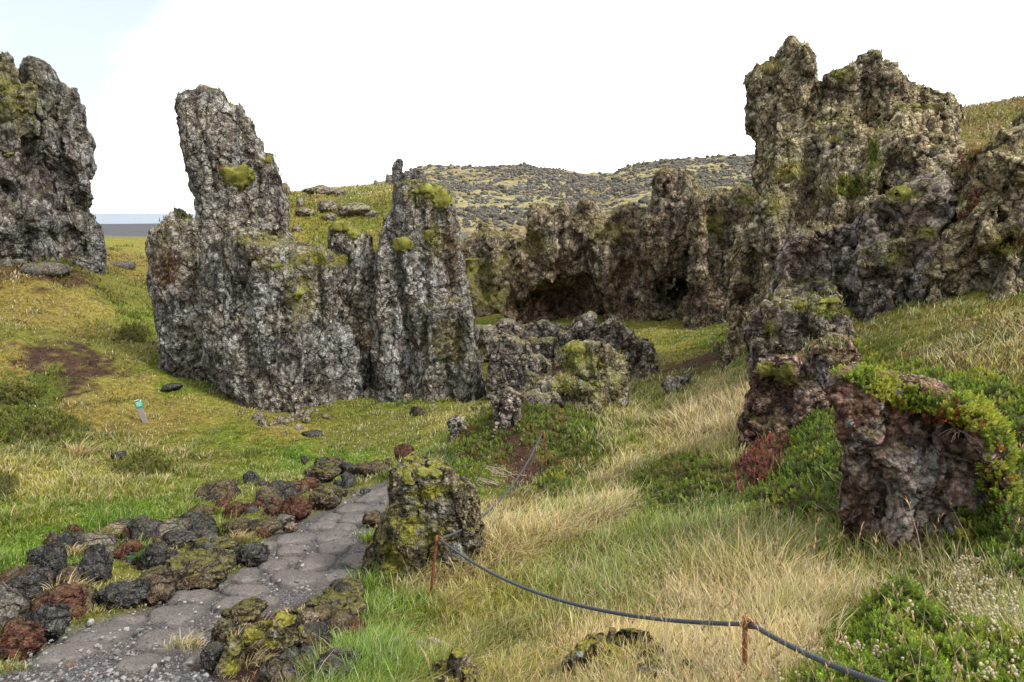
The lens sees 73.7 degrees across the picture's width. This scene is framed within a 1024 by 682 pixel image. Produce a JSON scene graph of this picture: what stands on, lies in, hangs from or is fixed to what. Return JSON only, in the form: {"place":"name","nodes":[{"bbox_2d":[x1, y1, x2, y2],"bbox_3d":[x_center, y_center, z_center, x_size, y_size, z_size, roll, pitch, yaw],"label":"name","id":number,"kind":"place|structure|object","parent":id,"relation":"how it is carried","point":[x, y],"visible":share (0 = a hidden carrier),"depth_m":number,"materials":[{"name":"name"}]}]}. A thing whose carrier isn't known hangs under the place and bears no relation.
{"place":"outdoors","nodes":[
{"label":"outdoors","id":0,"kind":"place"},
{"bbox_2d":[93,214,195,223],"bbox_3d":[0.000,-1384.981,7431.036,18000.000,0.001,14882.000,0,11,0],"label":"sea","id":1,"kind":"structure","parent":0,"point":[127,218],"depth_m":739.81,"materials":[{"name":"liquid"}]},
{"bbox_2d":[0,492,387,681],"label":"gravel","id":2,"kind":"structure","parent":0,"point":[173,677],"depth_m":4.54,"materials":[{"name":"gravel"}]},
{"bbox_2d":[287,181,402,253],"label":"knoll hill","id":3,"kind":"structure","parent":0,"point":[326,228],"depth_m":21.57,"materials":[{"name":"plant"}]},
{"bbox_2d":[337,202,370,215],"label":"knoll rock","id":4,"kind":"object","parent":3,"relation":"on","point":[353,209],"visible":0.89,"depth_m":21.84,"materials":[{"name":"grey stone"}]},
{"bbox_2d":[386,158,431,183],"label":"stack rock","id":5,"kind":"object","parent":3,"relation":"on","point":[398,175],"visible":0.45,"depth_m":28.01,"materials":[{"name":"stone"}]},
{"bbox_2d":[0,223,1023,681],"bbox_3d":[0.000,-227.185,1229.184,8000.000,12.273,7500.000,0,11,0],"label":"ground","id":6,"kind":"structure","parent":0,"point":[34,289],"depth_m":15.26,"materials":[{"name":"plant"}]},
{"bbox_2d":[0,582,29,627],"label":"border stone","id":7,"kind":"object","parent":6,"relation":"on","point":[14,605],"visible":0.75,"depth_m":5.22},
{"bbox_2d":[0,467,30,504],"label":"heather hump","id":8,"kind":"object","parent":6,"relation":"on","point":[6,482],"visible":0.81,"depth_m":9.21,"materials":[{"name":"green plant"}]},
{"bbox_2d":[0,617,46,659],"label":"border stone","id":9,"kind":"object","parent":6,"relation":"on","point":[22,636],"visible":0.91,"depth_m":4.67,"materials":[{"name":"stone"}]},
{"bbox_2d":[0,379,49,405],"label":"heather hump","id":10,"kind":"object","parent":6,"relation":"on","point":[12,394],"visible":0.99,"depth_m":14.95,"materials":[{"name":"green plant"}]},
{"bbox_2d":[5,566,49,599],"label":"border stone","id":11,"kind":"object","parent":6,"relation":"on","point":[32,580],"visible":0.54,"depth_m":5.82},
{"bbox_2d":[20,262,71,276],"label":"meadow stone","id":12,"kind":"object","parent":6,"relation":"on","point":[47,268],"visible":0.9,"depth_m":23.37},
{"bbox_2d":[0,404,92,443],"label":"heather hump","id":13,"kind":"object","parent":6,"relation":"on","point":[16,422],"visible":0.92,"depth_m":13.11,"materials":[{"name":"green plant"}]},
{"bbox_2d":[24,602,70,642],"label":"border stone","id":14,"kind":"object","parent":6,"relation":"on","point":[53,620],"visible":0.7,"depth_m":4.98,"materials":[{"name":"stone"}]},
{"bbox_2d":[0,53,106,274],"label":"rock formation","id":15,"kind":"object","parent":6,"relation":"on","point":[55,156],"depth_m":24.75,"materials":[{"name":"stone"}]},
{"bbox_2d":[40,540,67,573],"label":"border stone","id":16,"kind":"object","parent":6,"relation":"on","point":[53,557],"visible":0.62,"depth_m":6.48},
{"bbox_2d":[30,581,88,610],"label":"border stone","id":17,"kind":"object","parent":6,"relation":"on","point":[73,594],"visible":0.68,"depth_m":5.51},
{"bbox_2d":[28,641,115,669],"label":"paving stone","id":18,"kind":"object","parent":6,"relation":"on","point":[66,651],"visible":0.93,"depth_m":4.68,"materials":[{"name":"stone"}]},
{"bbox_2d":[77,543,112,584],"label":"border stone","id":19,"kind":"object","parent":6,"relation":"on","point":[96,562],"visible":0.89,"depth_m":6.43,"materials":[{"name":"stone"}]},
{"bbox_2d":[75,532,117,547],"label":"border stone","id":20,"kind":"object","parent":6,"relation":"on","point":[106,539],"visible":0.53,"depth_m":7.44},
{"bbox_2d":[61,620,138,644],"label":"paving stone","id":21,"kind":"object","parent":6,"relation":"on","point":[106,628],"visible":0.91,"depth_m":5.12,"materials":[{"name":"stone"}]},
{"bbox_2d":[95,578,152,609],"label":"border stone","id":22,"kind":"object","parent":6,"relation":"on","point":[126,594],"visible":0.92,"depth_m":5.76,"materials":[{"name":"stone"}]},
{"bbox_2d":[111,320,153,342],"bbox_3d":[-12.363,-0.315,22.410,1.099,0.697,2.252,-4,11,-19],"label":"heather hump","id":23,"kind":"object","parent":6,"relation":"on","point":[133,331],"visible":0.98,"depth_m":21.95,"materials":[{"name":"green plant"}]},
{"bbox_2d":[112,653,169,677],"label":"paving stone","id":24,"kind":"object","parent":6,"relation":"on","point":[138,662],"visible":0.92,"depth_m":4.41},
{"bbox_2d":[105,445,181,479],"bbox_3d":[-6.311,2.102,11.748,1.119,0.683,2.572,-6,12,-28],"label":"heather hump","id":25,"kind":"object","parent":6,"relation":"on","point":[145,462],"visible":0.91,"depth_m":11.44,"materials":[{"name":"green plant"}]},
{"bbox_2d":[137,539,166,570],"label":"border stone","id":26,"kind":"object","parent":6,"relation":"on","point":[153,554],"visible":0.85,"depth_m":6.82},
{"bbox_2d":[136,565,177,605],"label":"border stone","id":27,"kind":"object","parent":6,"relation":"on","point":[162,580],"visible":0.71,"depth_m":6.00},
{"bbox_2d":[130,628,204,656],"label":"paving stone","id":28,"kind":"object","parent":6,"relation":"on","point":[159,635],"visible":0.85,"depth_m":4.97,"materials":[{"name":"stone"}]},
{"bbox_2d":[159,519,187,535],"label":"border stone","id":29,"kind":"object","parent":6,"relation":"on","point":[168,525],"visible":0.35,"depth_m":8.05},
{"bbox_2d":[148,603,207,629],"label":"paving stone","id":30,"kind":"object","parent":6,"relation":"on","point":[173,621],"visible":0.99,"depth_m":5.60,"materials":[{"name":"stone"}]},
{"bbox_2d":[162,528,199,547],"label":"border stone","id":31,"kind":"object","parent":6,"relation":"on","point":[176,537],"visible":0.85,"depth_m":7.65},
{"bbox_2d":[164,589,218,605],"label":"paving stone","id":32,"kind":"object","parent":6,"relation":"on","point":[206,597],"visible":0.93,"depth_m":6.09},
{"bbox_2d":[179,651,203,671],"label":"paving stone","id":33,"kind":"object","parent":6,"relation":"on","point":[195,659],"visible":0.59,"depth_m":4.48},
{"bbox_2d":[0,456,389,681],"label":"rubble","id":34,"kind":"object","parent":6,"relation":"on","point":[331,615],"visible":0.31,"depth_m":7.36,"materials":[{"name":"black stone"}]},
{"bbox_2d":[165,546,236,590],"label":"border stone","id":35,"kind":"object","parent":6,"relation":"on","point":[199,568],"visible":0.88,"depth_m":6.40,"materials":[{"name":"stone"}]},
{"bbox_2d":[199,640,226,671],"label":"border stone","id":36,"kind":"object","parent":6,"relation":"on","point":[211,653],"visible":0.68,"depth_m":4.38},
{"bbox_2d":[190,536,240,550],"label":"border stone","id":37,"kind":"object","parent":6,"relation":"on","point":[225,542],"visible":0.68,"depth_m":7.50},
{"bbox_2d":[210,617,240,643],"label":"border stone","id":38,"kind":"object","parent":6,"relation":"on","point":[221,629],"visible":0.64,"depth_m":4.83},
{"bbox_2d":[210,595,251,613],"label":"paving stone","id":39,"kind":"object","parent":6,"relation":"on","point":[224,603],"visible":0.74,"depth_m":5.96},
{"bbox_2d":[221,518,252,533],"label":"border stone","id":40,"kind":"object","parent":6,"relation":"on","point":[244,523],"visible":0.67,"depth_m":8.17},
{"bbox_2d":[220,596,268,623],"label":"border stone","id":41,"kind":"object","parent":6,"relation":"on","point":[249,610],"visible":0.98,"depth_m":5.53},
{"bbox_2d":[229,568,261,584],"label":"paving stone","id":42,"kind":"object","parent":6,"relation":"on","point":[240,576],"visible":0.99,"depth_m":6.75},
{"bbox_2d":[221,584,272,598],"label":"paving stone","id":43,"kind":"object","parent":6,"relation":"on","point":[247,589],"visible":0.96,"depth_m":6.36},
{"bbox_2d":[237,541,269,567],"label":"border stone","id":44,"kind":"object","parent":6,"relation":"on","point":[256,553],"visible":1,"depth_m":7.13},
{"bbox_2d":[145,84,375,412],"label":"lava spire","id":45,"kind":"structure","parent":6,"relation":"on","point":[289,357],"depth_m":17.15,"materials":[{"name":"stone"}]},
{"bbox_2d":[214,609,306,678],"bbox_3d":[-1.704,2.115,4.586,0.645,0.710,0.454,-5,12,-27],"label":"folded rock","id":46,"kind":"object","parent":6,"relation":"on","point":[283,630],"visible":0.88,"depth_m":4.44,"materials":[{"name":"stone"}]},
{"bbox_2d":[249,519,282,536],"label":"border stone","id":47,"kind":"object","parent":6,"relation":"on","point":[273,525],"visible":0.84,"depth_m":8.17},
{"bbox_2d":[258,560,289,574],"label":"paving stone","id":48,"kind":"object","parent":6,"relation":"on","point":[268,567],"visible":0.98,"depth_m":7.09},
{"bbox_2d":[276,544,311,557],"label":"paving stone","id":49,"kind":"object","parent":6,"relation":"on","point":[291,550],"visible":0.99,"depth_m":7.59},
{"bbox_2d":[275,533,316,547],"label":"paving stone","id":50,"kind":"object","parent":6,"relation":"on","point":[291,538],"visible":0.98,"depth_m":7.98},
{"bbox_2d":[278,494,314,522],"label":"border stone","id":51,"kind":"object","parent":6,"relation":"on","point":[298,507],"visible":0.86,"depth_m":8.77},
{"bbox_2d":[270,569,327,589],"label":"paving stone","id":52,"kind":"object","parent":6,"relation":"on","point":[288,577],"visible":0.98,"depth_m":6.76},
{"bbox_2d":[295,553,336,571],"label":"paving stone","id":53,"kind":"object","parent":6,"relation":"on","point":[315,562],"visible":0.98,"depth_m":7.22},
{"bbox_2d":[308,461,340,482],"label":"border stone","id":54,"kind":"object","parent":6,"relation":"on","point":[325,471],"visible":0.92,"depth_m":11.03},
{"bbox_2d":[309,483,341,509],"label":"border stone","id":55,"kind":"object","parent":6,"relation":"on","point":[322,496],"visible":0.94,"depth_m":9.28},
{"bbox_2d":[301,647,364,681],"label":"border stone","id":56,"kind":"object","parent":6,"relation":"on","point":[330,659],"visible":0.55,"depth_m":4.11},
{"bbox_2d":[315,529,351,543],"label":"paving stone","id":57,"kind":"object","parent":6,"relation":"on","point":[325,536],"visible":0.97,"depth_m":8.11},
{"bbox_2d":[305,591,366,615],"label":"border stone","id":58,"kind":"object","parent":6,"relation":"on","point":[355,602],"visible":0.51,"depth_m":5.71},
{"bbox_2d":[316,538,358,555],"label":"paving stone","id":59,"kind":"object","parent":6,"relation":"on","point":[341,546],"visible":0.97,"depth_m":7.74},
{"bbox_2d":[327,219,375,347],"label":"notch boulder","id":60,"kind":"object","parent":6,"relation":"on","point":[354,243],"visible":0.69,"depth_m":17.98,"materials":[{"name":"grey stone"}]},
{"bbox_2d":[356,459,389,475],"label":"border stone","id":61,"kind":"object","parent":6,"relation":"on","point":[369,468],"visible":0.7,"depth_m":11.18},
{"bbox_2d":[358,451,485,581],"bbox_3d":[-0.921,2.020,7.110,1.316,1.850,1.092,0,11,0],"label":"mossy boulder","id":62,"kind":"object","parent":6,"relation":"on","point":[430,498],"visible":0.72,"depth_m":6.65,"materials":[{"name":"stone"}]},
{"bbox_2d":[370,180,485,402],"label":"lava pillar","id":63,"kind":"structure","parent":6,"relation":"on","point":[407,258],"depth_m":17.92,"materials":[{"name":"stone"}]},
{"bbox_2d":[429,535,442,595],"bbox_3d":[-0.693,2.114,6.140,0.162,0.781,0.033,0,11,0],"label":"rope post","id":64,"kind":"object","parent":6,"relation":"on","point":[434,561],"visible":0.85,"depth_m":6.11,"materials":[{"name":"metal"}]},
{"bbox_2d":[439,433,886,681],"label":"barrier rope","id":65,"kind":"object","parent":64,"relation":"attached to","point":[841,668],"visible":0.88,"depth_m":3.45,"materials":[{"name":"fabric"}]},
{"bbox_2d":[149,313,726,434],"bbox_3d":[1.046,0.289,22.093,21.532,1.733,13.499,-7,13,-33],"label":"rubble","id":66,"kind":"object","parent":6,"relation":"on","point":[260,419],"visible":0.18,"depth_m":16.43,"materials":[{"name":"grey stone"}]},
{"bbox_2d":[425,645,478,681],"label":"lichen rock","id":67,"kind":"object","parent":6,"relation":"on","point":[454,661],"visible":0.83,"depth_m":3.89,"materials":[{"name":"stone"}]},
{"bbox_2d":[447,414,467,440],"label":"boulder","id":68,"kind":"object","parent":6,"relation":"on","point":[456,423],"visible":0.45,"depth_m":12.32,"materials":[{"name":"grey stone"}]},
{"bbox_2d":[446,457,501,494],"bbox_3d":[-0.697,2.002,10.071,1.087,0.459,1.924,0,11,0],"label":"crowberry shrub","id":69,"kind":"object","parent":6,"relation":"on","point":[466,470],"visible":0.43,"depth_m":10.16,"materials":[{"name":"green plant"}]},
{"bbox_2d":[440,411,514,467],"bbox_3d":[-0.588,1.679,11.605,1.286,0.736,2.152,0,11,0],"label":"crowberry shrub","id":70,"kind":"object","parent":6,"relation":"on","point":[481,440],"visible":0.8,"depth_m":11.30,"materials":[{"name":"green plant"}]},
{"bbox_2d":[460,223,525,316],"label":"cliff","id":71,"kind":"structure","parent":6,"relation":"on","point":[486,273],"depth_m":35.35,"materials":[{"name":"brown stone"}]},
{"bbox_2d":[0,47,1023,437],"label":"ledge grass","id":72,"kind":"structure","parent":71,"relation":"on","point":[748,217],"depth_m":14.43,"materials":[{"name":"plant"}]},
{"bbox_2d":[474,318,521,360],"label":"pale rock","id":73,"kind":"object","parent":6,"relation":"on","point":[484,335],"visible":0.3,"depth_m":23.10,"materials":[{"name":"grey stone"}]},
{"bbox_2d":[491,387,521,429],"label":"heath outcrop","id":74,"kind":"object","parent":6,"relation":"on","point":[507,403],"visible":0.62,"depth_m":11.56,"materials":[{"name":"grey stone"}]},
{"bbox_2d":[486,333,531,400],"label":"grey block","id":75,"kind":"structure","parent":6,"relation":"on","point":[504,368],"depth_m":17.37,"materials":[{"name":"stone"}]},
{"bbox_2d":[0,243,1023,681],"bbox_3d":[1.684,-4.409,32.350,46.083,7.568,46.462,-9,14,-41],"label":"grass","id":76,"kind":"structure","parent":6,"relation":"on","point":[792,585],"depth_m":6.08,"materials":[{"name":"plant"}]},
{"bbox_2d":[520,353,552,390],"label":"grey block","id":77,"kind":"structure","parent":6,"relation":"on","point":[533,366],"depth_m":16.32,"materials":[{"name":"stone"}]},
{"bbox_2d":[519,319,563,339],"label":"grey block","id":78,"kind":"structure","parent":6,"relation":"on","point":[541,328],"depth_m":21.22,"materials":[{"name":"stone"}]},
{"bbox_2d":[518,390,565,406],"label":"heath outcrop","id":79,"kind":"object","parent":6,"relation":"on","point":[547,397],"visible":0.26,"depth_m":12.53,"materials":[{"name":"grey stone"}]},
{"bbox_2d":[528,336,560,363],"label":"grey block","id":80,"kind":"structure","parent":6,"relation":"on","point":[547,348],"depth_m":19.31,"materials":[{"name":"stone"}]},
{"bbox_2d":[530,465,574,494],"bbox_3d":[0.596,2.053,10.168,0.739,0.487,1.384,0,11,0],"label":"crowberry shrub","id":81,"kind":"object","parent":6,"relation":"on","point":[552,473],"visible":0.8,"depth_m":9.88,"materials":[{"name":"green plant"}]},
{"bbox_2d":[511,402,600,458],"bbox_3d":[0.790,1.464,12.088,1.636,0.710,2.202,0,11,0],"label":"crowberry shrub","id":82,"kind":"object","parent":6,"relation":"on","point":[558,415],"visible":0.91,"depth_m":11.69,"materials":[{"name":"green plant"}]},
{"bbox_2d":[558,310,598,349],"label":"pointed block","id":83,"kind":"structure","parent":6,"relation":"on","point":[584,326],"depth_m":19.05,"materials":[{"name":"grey stone"}]},
{"bbox_2d":[527,339,631,415],"bbox_3d":[1.356,1.013,14.209,2.257,2.245,3.057,3,11,17],"label":"mossy ridge rock","id":84,"kind":"object","parent":6,"relation":"on","point":[611,377],"visible":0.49,"depth_m":13.85,"materials":[{"name":"grey stone"}]},
{"bbox_2d":[503,198,662,325],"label":"cave cliff","id":85,"kind":"structure","parent":6,"relation":"on","point":[593,283],"depth_m":28.94,"materials":[{"name":"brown stone"}]},
{"bbox_2d":[590,318,658,379],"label":"slanting block","id":86,"kind":"structure","parent":6,"relation":"on","point":[639,352],"depth_m":17.81,"materials":[{"name":"grey stone"}]},
{"bbox_2d":[561,627,693,681],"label":"lichen rock","id":87,"kind":"object","parent":6,"relation":"on","point":[589,645],"visible":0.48,"depth_m":3.57,"materials":[{"name":"stone"}]},
{"bbox_2d":[636,167,699,320],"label":"peaked cliff","id":88,"kind":"structure","parent":6,"relation":"on","point":[663,221],"depth_m":27.42,"materials":[{"name":"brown stone"}]},
{"bbox_2d":[663,372,692,395],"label":"grey boulder","id":89,"kind":"object","parent":6,"relation":"on","point":[670,381],"visible":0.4,"depth_m":14.63,"materials":[{"name":"stone"}]},
{"bbox_2d":[621,447,744,511],"bbox_3d":[1.917,1.664,8.525,1.329,1.093,3.383,0,11,0],"label":"crowberry shrub","id":90,"kind":"object","parent":6,"relation":"on","point":[688,474],"visible":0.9,"depth_m":7.77,"materials":[{"name":"green plant"}]},
{"bbox_2d":[682,184,759,329],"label":"ribbed cliff","id":91,"kind":"structure","parent":6,"relation":"on","point":[719,217],"depth_m":25.21,"materials":[{"name":"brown stone"}]},
{"bbox_2d":[444,289,1023,673],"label":"heath cover","id":92,"kind":"object","parent":6,"relation":"on","point":[995,320],"visible":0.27,"depth_m":8.87,"materials":[{"name":"green plant"}]},
{"bbox_2d":[742,616,758,673],"bbox_3d":[1.057,1.450,3.067,0.072,0.460,0.027,2,11,9],"label":"rope post","id":93,"kind":"object","parent":6,"relation":"on","point":[744,651],"visible":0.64,"depth_m":3.04,"materials":[{"name":"metal"}]},
{"bbox_2d":[720,431,792,493],"bbox_3d":[2.736,1.329,7.445,0.759,0.622,1.586,5,12,25],"label":"bilberry shrub","id":94,"kind":"object","parent":6,"relation":"on","point":[755,455],"visible":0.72,"depth_m":7.27,"materials":[{"name":"red plant"}]},
{"bbox_2d":[735,470,840,533],"bbox_3d":[2.478,1.471,6.135,0.888,0.683,1.670,-2,11,-8],"label":"crowberry shrub","id":95,"kind":"object","parent":6,"relation":"on","point":[790,495],"visible":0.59,"depth_m":6.09,"materials":[{"name":"green plant"}]},
{"bbox_2d":[723,35,861,342],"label":"lava tower","id":96,"kind":"structure","parent":6,"relation":"on","point":[795,82],"depth_m":16.26,"materials":[{"name":"grey stone"}]},
{"bbox_2d":[742,280,854,379],"bbox_3d":[4.937,0.183,11.785,1.873,2.355,2.050,4,11,20],"label":"ledge boulder","id":97,"kind":"object","parent":6,"relation":"on","point":[799,326],"visible":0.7,"depth_m":11.12,"materials":[{"name":"grey stone"}]},
{"bbox_2d":[736,332,861,451],"bbox_3d":[3.646,0.792,8.658,1.392,1.976,2.218,5,12,27],"label":"bank outcrop","id":98,"kind":"object","parent":6,"relation":"on","point":[780,394],"visible":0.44,"depth_m":7.97,"materials":[{"name":"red stone"}]},
{"bbox_2d":[768,405,843,494],"bbox_3d":[3.310,1.037,7.462,1.023,0.754,3.661,4,11,21],"label":"crowberry shrub","id":99,"kind":"object","parent":6,"relation":"on","point":[807,434],"visible":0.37,"depth_m":6.79,"materials":[{"name":"green plant"}]},
{"bbox_2d":[716,113,984,370],"bbox_3d":[7.583,-1.625,14.516,5.392,6.236,6.711,7,13,34],"label":"rock formation","id":100,"kind":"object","parent":6,"relation":"on","point":[810,169],"depth_m":13.87,"materials":[{"name":"grey stone"}]},
{"bbox_2d":[818,49,965,150],"bbox_3d":[8.672,-3.830,15.769,3.360,5.579,4.269,4,11,22],"label":"arched rock","id":101,"kind":"object","parent":100,"relation":"on","point":[870,86],"visible":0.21,"depth_m":15.28,"materials":[{"name":"grey stone"}]},
{"bbox_2d":[703,547,1023,681],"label":"wildflowers","id":102,"kind":"object","parent":6,"relation":"on","point":[857,644],"visible":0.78,"depth_m":3.08,"materials":[{"name":"white plant"}]},
{"bbox_2d":[769,168,960,321],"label":"lava buttress","id":103,"kind":"structure","parent":6,"relation":"on","point":[919,213],"depth_m":11.45,"materials":[{"name":"grey stone"}]},
{"bbox_2d":[760,572,1023,681],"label":"crowberry shrub","id":104,"kind":"object","parent":6,"relation":"on","point":[929,667],"visible":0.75,"depth_m":2.87,"materials":[{"name":"green plant"}]},
{"bbox_2d":[824,362,1013,558],"bbox_3d":[3.112,1.058,5.188,1.300,1.861,1.612,6,12,31],"label":"scoria boulder","id":105,"kind":"object","parent":6,"relation":"on","point":[890,460],"visible":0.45,"depth_m":4.64,"materials":[{"name":"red stone"}]},
{"bbox_2d":[828,337,1023,460],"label":"crowberry shrub","id":106,"kind":"object","parent":6,"relation":"on","point":[984,398],"visible":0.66,"depth_m":4.65,"materials":[{"name":"green plant"}]},
{"bbox_2d":[924,109,1023,304],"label":"edge cliff","id":107,"kind":"structure","parent":6,"relation":"on","point":[970,252],"depth_m":10.56,"materials":[{"name":"grey stone"}]},
{"bbox_2d":[947,407,1023,589],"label":"crowberry shrub","id":108,"kind":"object","parent":6,"relation":"on","point":[1007,513],"visible":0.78,"depth_m":4.33,"materials":[{"name":"green plant"}]},
{"bbox_2d":[0,0,1023,213],"label":"sky","id":109,"kind":"structure","parent":0,"point":[340,91],"materials":[{"name":"white"}]},
{"bbox_2d":[370,155,754,236],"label":"hill","id":110,"kind":"structure","parent":0,"point":[509,183],"depth_m":103.48,"materials":[{"name":"plant"}]},
{"bbox_2d":[404,153,754,230],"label":"lava rubble","id":111,"kind":"object","parent":110,"relation":"on","point":[741,161],"visible":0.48,"depth_m":110.08,"materials":[{"name":"stone"}]},
{"bbox_2d":[959,94,1023,149],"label":"grassy hillside","id":112,"kind":"structure","parent":0,"point":[984,140],"depth_m":23.03,"materials":[{"name":"plant"}]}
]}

